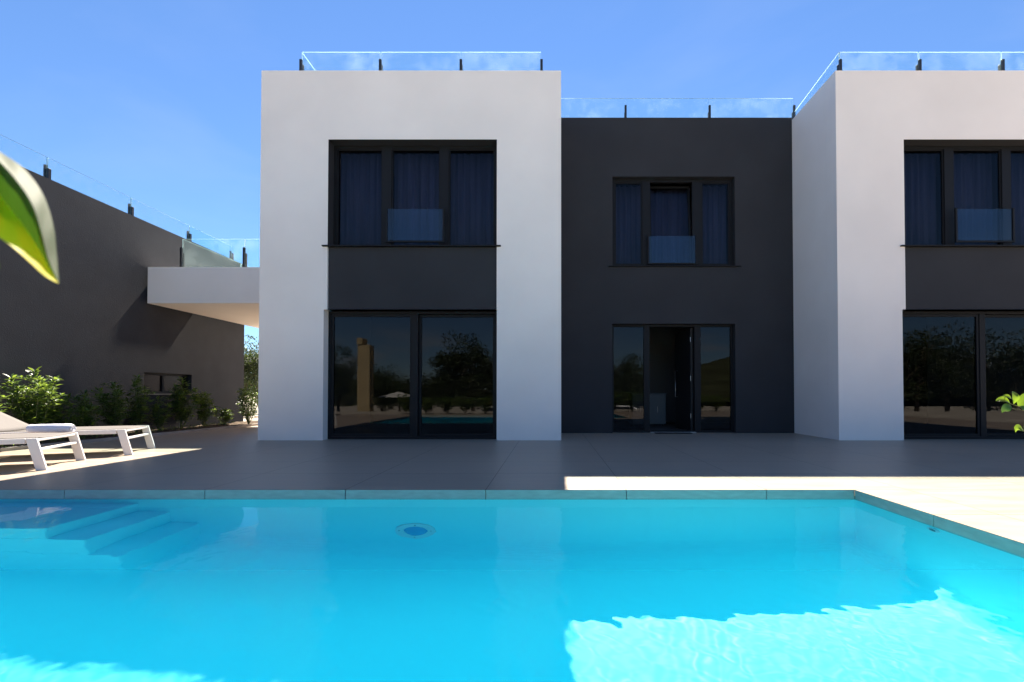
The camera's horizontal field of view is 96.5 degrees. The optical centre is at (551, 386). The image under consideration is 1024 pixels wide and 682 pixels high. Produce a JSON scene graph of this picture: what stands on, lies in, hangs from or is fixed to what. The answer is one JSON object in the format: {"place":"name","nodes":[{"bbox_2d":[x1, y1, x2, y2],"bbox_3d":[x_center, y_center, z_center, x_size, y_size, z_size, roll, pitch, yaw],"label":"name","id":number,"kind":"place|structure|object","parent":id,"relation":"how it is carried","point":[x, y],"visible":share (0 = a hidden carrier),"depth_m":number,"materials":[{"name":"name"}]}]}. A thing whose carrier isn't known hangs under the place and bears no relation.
{"place":"outdoors","nodes":[
{"label":"outdoors","id":0,"kind":"place"},
{"bbox_2d":[0,134,243,440],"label":"neighbour house","id":1,"kind":"structure","parent":0,"point":[92,319],"depth_m":8.62,"materials":[{"name":"grey paint"}]},
{"bbox_2d":[144,372,187,393],"bbox_3d":[-8.574,-0.066,10.072,0.060,0.449,1.302,0,-1,-2],"label":"window frame","id":2,"kind":"structure","parent":1,"relation":"in","point":[161,383],"depth_m":10.00,"materials":[{"name":"black metal"}]},
{"bbox_2d":[0,420,257,447],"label":"bed soil","id":3,"kind":"structure","parent":0,"point":[66,439],"depth_m":9.00,"materials":[{"name":"brown soil"}]},
{"bbox_2d":[0,395,9,412],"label":"shrub","id":4,"kind":"object","parent":3,"relation":"on","point":[2,411],"visible":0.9,"depth_m":6.58,"materials":[{"name":"green plant"}]},
{"bbox_2d":[0,366,63,424],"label":"shrub","id":5,"kind":"object","parent":3,"relation":"on","point":[19,407],"visible":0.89,"depth_m":7.02,"materials":[{"name":"green plant"}]},
{"bbox_2d":[39,396,83,439],"bbox_3d":[-8.042,0.530,7.443,0.527,0.760,0.527,0,-1,-28],"label":"shrub","id":6,"kind":"object","parent":3,"relation":"on","point":[60,418],"visible":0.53,"depth_m":7.47,"materials":[{"name":"green plant"}]},
{"bbox_2d":[60,389,102,437],"bbox_3d":[-8.107,0.478,7.831,0.521,0.877,0.652,0,-1,-26],"label":"shrub","id":7,"kind":"object","parent":3,"relation":"on","point":[86,408],"visible":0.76,"depth_m":7.84,"materials":[{"name":"green plant"}]},
{"bbox_2d":[90,381,130,435],"bbox_3d":[-8.087,0.410,8.399,0.573,1.031,0.613,0,-1,0],"label":"shrub","id":8,"kind":"object","parent":3,"relation":"on","point":[107,414],"visible":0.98,"depth_m":8.35,"materials":[{"name":"green plant"}]},
{"bbox_2d":[1,421,240,445],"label":"ground cover","id":9,"kind":"object","parent":3,"relation":"on","point":[150,430],"visible":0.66,"depth_m":9.26,"materials":[{"name":"green plant"}]},
{"bbox_2d":[124,374,156,431],"bbox_3d":[-8.070,0.343,8.915,0.518,1.179,0.628,0,-1,0],"label":"shrub","id":10,"kind":"object","parent":3,"relation":"on","point":[138,411],"visible":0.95,"depth_m":8.84,"materials":[{"name":"green plant"}]},
{"bbox_2d":[146,396,171,431],"bbox_3d":[-8.049,0.560,9.361,0.494,0.761,0.498,-1,-1,40],"label":"shrub","id":11,"kind":"object","parent":3,"relation":"on","point":[160,420],"visible":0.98,"depth_m":9.32,"materials":[{"name":"green plant"}]},
{"bbox_2d":[167,376,200,428],"bbox_3d":[-8.052,0.363,9.986,0.588,1.175,0.690,0,-1,0],"label":"shrub","id":12,"kind":"object","parent":3,"relation":"on","point":[181,413],"visible":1,"depth_m":9.90,"materials":[{"name":"green plant"}]},
{"bbox_2d":[194,391,215,425],"bbox_3d":[-8.075,0.525,10.545,0.552,0.868,0.563,0,-1,0],"label":"shrub","id":13,"kind":"object","parent":3,"relation":"on","point":[202,415],"visible":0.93,"depth_m":10.54,"materials":[{"name":"green plant"}]},
{"bbox_2d":[212,407,232,424],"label":"shrub","id":14,"kind":"object","parent":3,"relation":"on","point":[226,415],"visible":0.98,"depth_m":11.33,"materials":[{"name":"green plant"}]},
{"bbox_2d":[236,381,257,423],"bbox_3d":[-7.725,0.419,11.720,0.785,1.118,0.697,0,-1,21],"label":"shrub","id":15,"kind":"object","parent":3,"relation":"on","point":[247,411],"visible":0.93,"depth_m":11.63,"materials":[{"name":"green plant"}]},
{"bbox_2d":[243,397,257,420],"bbox_3d":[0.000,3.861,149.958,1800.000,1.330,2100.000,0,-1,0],"label":"ground","id":16,"kind":"structure","parent":0,"point":[255,418],"depth_m":16.10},
{"bbox_2d":[0,423,257,451],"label":"bed kerb","id":17,"kind":"structure","parent":16,"relation":"on","point":[102,439],"depth_m":8.07,"materials":[{"name":"grey concrete"}]},
{"bbox_2d":[244,335,258,397],"bbox_3d":[-11.415,-0.446,16.997,2.590,3.131,2.062,0,-1,5],"label":"tree","id":18,"kind":"object","parent":16,"relation":"on","point":[251,360],"visible":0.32,"depth_m":16.81,"materials":[{"name":"green plant"}]},
{"bbox_2d":[244,347,258,406],"bbox_3d":[-12.133,-0.326,18.924,3.039,2.921,3.002,1,-1,-37],"label":"tree","id":19,"kind":"object","parent":16,"relation":"on","point":[255,400],"visible":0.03,"depth_m":18.58,"materials":[{"name":"green plant"}]},
{"bbox_2d":[0,426,1023,542],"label":"terrace floor","id":20,"kind":"structure","parent":0,"point":[977,483],"depth_m":5.13,"materials":[{"name":"beige tile"}]},
{"bbox_2d":[0,152,58,282],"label":"potted shrub","id":21,"kind":"object","parent":20,"relation":"on","point":[27,232],"visible":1,"depth_m":0.30,"materials":[{"name":"green plant"}]},
{"bbox_2d":[0,432,85,470],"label":"sun lounger","id":22,"kind":"object","parent":20,"relation":"on","point":[32,440],"visible":1,"depth_m":5.06,"materials":[{"name":"white paint"}]},
{"bbox_2d":[26,424,75,432],"bbox_3d":[-6.100,0.507,5.554,0.429,0.107,0.124,0,-1,-16],"label":"towel","id":23,"kind":"object","parent":22,"relation":"on","point":[41,428],"visible":0.98,"depth_m":5.51,"materials":[{"name":"grey fabric"}]},
{"bbox_2d":[0,412,155,454],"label":"sun lounger","id":24,"kind":"object","parent":20,"relation":"on","point":[9,424],"visible":0.81,"depth_m":6.07,"materials":[{"name":"white paint"}]},
{"bbox_2d":[147,52,1023,439],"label":"villa","id":25,"kind":"object","parent":20,"relation":"on","point":[461,254],"visible":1,"depth_m":8.24,"materials":[{"name":"grey paint"}]},
{"bbox_2d":[333,146,496,244],"bbox_3d":[-2.468,-3.444,8.319,2.987,1.893,0.073,0,-1,0],"label":"window","id":26,"kind":"structure","parent":25,"relation":"in","point":[414,183],"depth_m":8.32,"materials":[{"name":"black metal"}]},
{"bbox_2d":[650,393,666,425],"bbox_3d":[2.446,0.581,11.592,0.879,0.818,0.440,0,-1,0],"label":"hall cabinet","id":27,"kind":"object","parent":25,"relation":"in","point":[657,410],"visible":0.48,"depth_m":11.39,"materials":[{"name":"grey paint"}]},
{"bbox_2d":[612,179,732,264],"bbox_3d":[2.572,-3.470,9.709,2.568,1.886,0.073,0,-1,0],"label":"window frame","id":28,"kind":"structure","parent":25,"relation":"in","point":[711,199],"depth_m":9.70,"materials":[{"name":"black metal"}]},
{"bbox_2d":[675,328,692,429],"bbox_3d":[2.929,-0.152,10.173,0.115,2.204,0.943,0,-1,-5],"label":"front door","id":29,"kind":"structure","parent":25,"relation":"in","point":[683,339],"depth_m":10.07,"materials":[{"name":"black metal"}]},
{"bbox_2d":[904,146,1023,244],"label":"window frame","id":30,"kind":"structure","parent":25,"relation":"in","point":[984,183],"depth_m":8.32,"materials":[{"name":"black metal"}]},
{"bbox_2d":[996,391,1023,432],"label":"leaves","id":31,"kind":"object","parent":20,"relation":"on","point":[1017,398],"visible":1,"depth_m":3.58,"materials":[{"name":"green plant"}]},
{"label":"pool basin","id":32,"kind":"structure","parent":0,"visible":0},
{"bbox_2d":[0,496,1023,681],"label":"pool water","id":33,"kind":"structure","parent":32,"relation":"in","point":[474,590],"depth_m":2.05,"materials":[{"name":"blue liquid"}]},
{"bbox_2d":[0,490,1023,556],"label":"pool coping","id":34,"kind":"object","parent":32,"relation":"on","point":[1000,542],"visible":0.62,"depth_m":3.89,"materials":[{"name":"stone"}]}
]}

